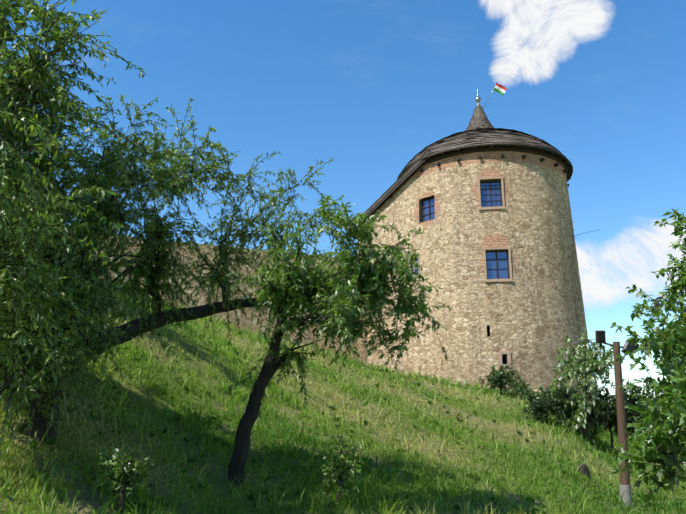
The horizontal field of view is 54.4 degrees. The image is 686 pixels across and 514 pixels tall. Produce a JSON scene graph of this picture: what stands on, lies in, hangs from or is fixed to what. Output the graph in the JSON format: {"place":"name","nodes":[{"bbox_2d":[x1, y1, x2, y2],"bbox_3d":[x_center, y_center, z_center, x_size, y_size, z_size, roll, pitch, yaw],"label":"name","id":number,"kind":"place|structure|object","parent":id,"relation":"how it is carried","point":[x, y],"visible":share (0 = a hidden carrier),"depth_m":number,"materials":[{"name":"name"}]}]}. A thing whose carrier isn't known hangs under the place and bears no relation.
{"place":"outdoors","nodes":[
{"label":"outdoors","id":0,"kind":"place"},
{"bbox_2d":[0,277,685,513],"bbox_3d":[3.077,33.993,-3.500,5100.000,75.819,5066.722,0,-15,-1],"label":"ground","id":1,"kind":"structure","parent":0,"point":[94,503],"depth_m":11.84,"materials":[{"name":"green plant"}]},
{"bbox_2d":[0,0,81,67],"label":"tree","id":2,"kind":"object","parent":1,"relation":"on","point":[14,15],"visible":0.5,"depth_m":8.84,"materials":[{"name":"green plant"}]},
{"bbox_2d":[86,448,158,513],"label":"shrub branches","id":3,"kind":"object","parent":1,"relation":"on","point":[130,478],"visible":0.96,"depth_m":6.77,"materials":[{"name":"green plant"}]},
{"bbox_2d":[0,0,353,458],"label":"tree","id":4,"kind":"object","parent":1,"relation":"on","point":[47,307],"visible":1,"depth_m":7.51,"materials":[{"name":"green plant"}]},
{"bbox_2d":[2,223,369,364],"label":"castle curtain wall","id":5,"kind":"structure","parent":1,"relation":"on","point":[245,321],"depth_m":36.76,"materials":[{"name":"stone"}]},
{"bbox_2d":[227,195,449,485],"bbox_3d":[-0.003,1.124,9.689,3.723,4.643,2.362,8,-17,-26],"label":"tree","id":6,"kind":"object","parent":1,"relation":"on","point":[334,305],"visible":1,"depth_m":9.74,"materials":[{"name":"green plant"}]},
{"bbox_2d":[315,431,364,506],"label":"shrub branches","id":7,"kind":"object","parent":1,"relation":"on","point":[339,469],"visible":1,"depth_m":9.22,"materials":[{"name":"green plant"}]},
{"bbox_2d":[357,163,433,377],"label":"tower wall","id":8,"kind":"structure","parent":1,"relation":"on","point":[401,208],"depth_m":38.08,"materials":[{"name":"beige stone"}]},
{"bbox_2d":[352,150,431,226],"bbox_3d":[5.034,-3.165,42.451,6.425,3.776,7.116,-13,-20,41],"label":"roof edge","id":9,"kind":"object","parent":8,"relation":"on","point":[380,201],"depth_m":39.75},
{"bbox_2d":[476,362,524,393],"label":"shrub branches","id":10,"kind":"object","parent":1,"relation":"on","point":[499,380],"visible":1,"depth_m":26.55,"materials":[{"name":"green plant"}]},
{"bbox_2d":[421,151,593,392],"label":"tower wall","id":11,"kind":"structure","parent":1,"relation":"on","point":[530,317],"depth_m":35.59,"materials":[{"name":"beige stone"}]},
{"bbox_2d":[409,177,512,367],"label":"tower windows","id":12,"kind":"structure","parent":11,"relation":"in","point":[497,266],"depth_m":36.09,"materials":[{"name":"blue glass"}]},
{"bbox_2d":[401,105,565,171],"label":"tower roof","id":13,"kind":"structure","parent":11,"relation":"on","point":[480,129],"depth_m":39.02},
{"bbox_2d":[475,87,480,105],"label":"finial","id":14,"kind":"object","parent":13,"relation":"on","point":[477,99],"visible":0.85,"depth_m":43.16,"materials":[{"name":"silver metal"}]},
{"bbox_2d":[481,82,506,112],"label":"flag","id":15,"kind":"object","parent":13,"relation":"attached to","point":[499,89],"visible":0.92,"depth_m":42.26,"materials":[{"name":"multicoloured fabric"}]},
{"bbox_2d":[397,144,572,186],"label":"tower eaves","id":16,"kind":"object","parent":11,"relation":"attached to","point":[564,162],"visible":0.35,"depth_m":37.44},
{"bbox_2d":[506,381,535,398],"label":"shrub branches","id":17,"kind":"object","parent":1,"relation":"on","point":[520,389],"visible":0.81,"depth_m":25.96,"materials":[{"name":"green plant"}]},
{"bbox_2d":[519,389,557,422],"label":"shrub branches","id":18,"kind":"object","parent":1,"relation":"on","point":[540,412],"visible":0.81,"depth_m":21.11,"materials":[{"name":"green plant"}]},
{"bbox_2d":[529,381,584,426],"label":"shrub branches","id":19,"kind":"object","parent":1,"relation":"on","point":[559,400],"visible":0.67,"depth_m":20.78,"materials":[{"name":"green plant"}]},
{"bbox_2d":[576,463,590,478],"bbox_3d":[5.513,4.913,15.283,0.360,0.360,0.340,0,-15,-1],"label":"rock","id":20,"kind":"object","parent":1,"relation":"on","point":[583,467],"visible":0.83,"depth_m":15.21,"materials":[{"name":"stone"}]},
{"bbox_2d":[548,327,625,442],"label":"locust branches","id":21,"kind":"object","parent":1,"relation":"on","point":[591,366],"visible":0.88,"depth_m":20.69,"materials":[{"name":"green plant"}]},
{"bbox_2d":[556,374,646,456],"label":"shrub branches","id":22,"kind":"object","parent":1,"relation":"on","point":[601,416],"visible":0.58,"depth_m":20.34,"materials":[{"name":"green plant"}]},
{"bbox_2d":[595,330,638,506],"bbox_3d":[5.993,3.549,14.128,0.890,4.079,0.403,-6,-16,22],"label":"floodlight pole","id":23,"kind":"object","parent":1,"relation":"on","point":[624,484],"visible":0.83,"depth_m":14.26,"materials":[{"name":"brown wood"}]},
{"bbox_2d":[601,375,664,443],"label":"shrub branches","id":24,"kind":"object","parent":1,"relation":"on","point":[631,400],"visible":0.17,"depth_m":20.65,"materials":[{"name":"green plant"}]},
{"bbox_2d":[609,208,685,510],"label":"tree branches","id":25,"kind":"object","parent":1,"relation":"on","point":[656,429],"visible":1,"depth_m":6.01,"materials":[{"name":"green plant"}]},
{"bbox_2d":[0,0,685,402],"label":"sky","id":26,"kind":"structure","parent":0,"point":[365,86],"materials":[{"name":"blue"}]},
{"bbox_2d":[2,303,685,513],"bbox_3d":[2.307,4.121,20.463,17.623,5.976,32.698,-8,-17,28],"label":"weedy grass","id":27,"kind":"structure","parent":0,"point":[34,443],"depth_m":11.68,"materials":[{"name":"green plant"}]}
]}

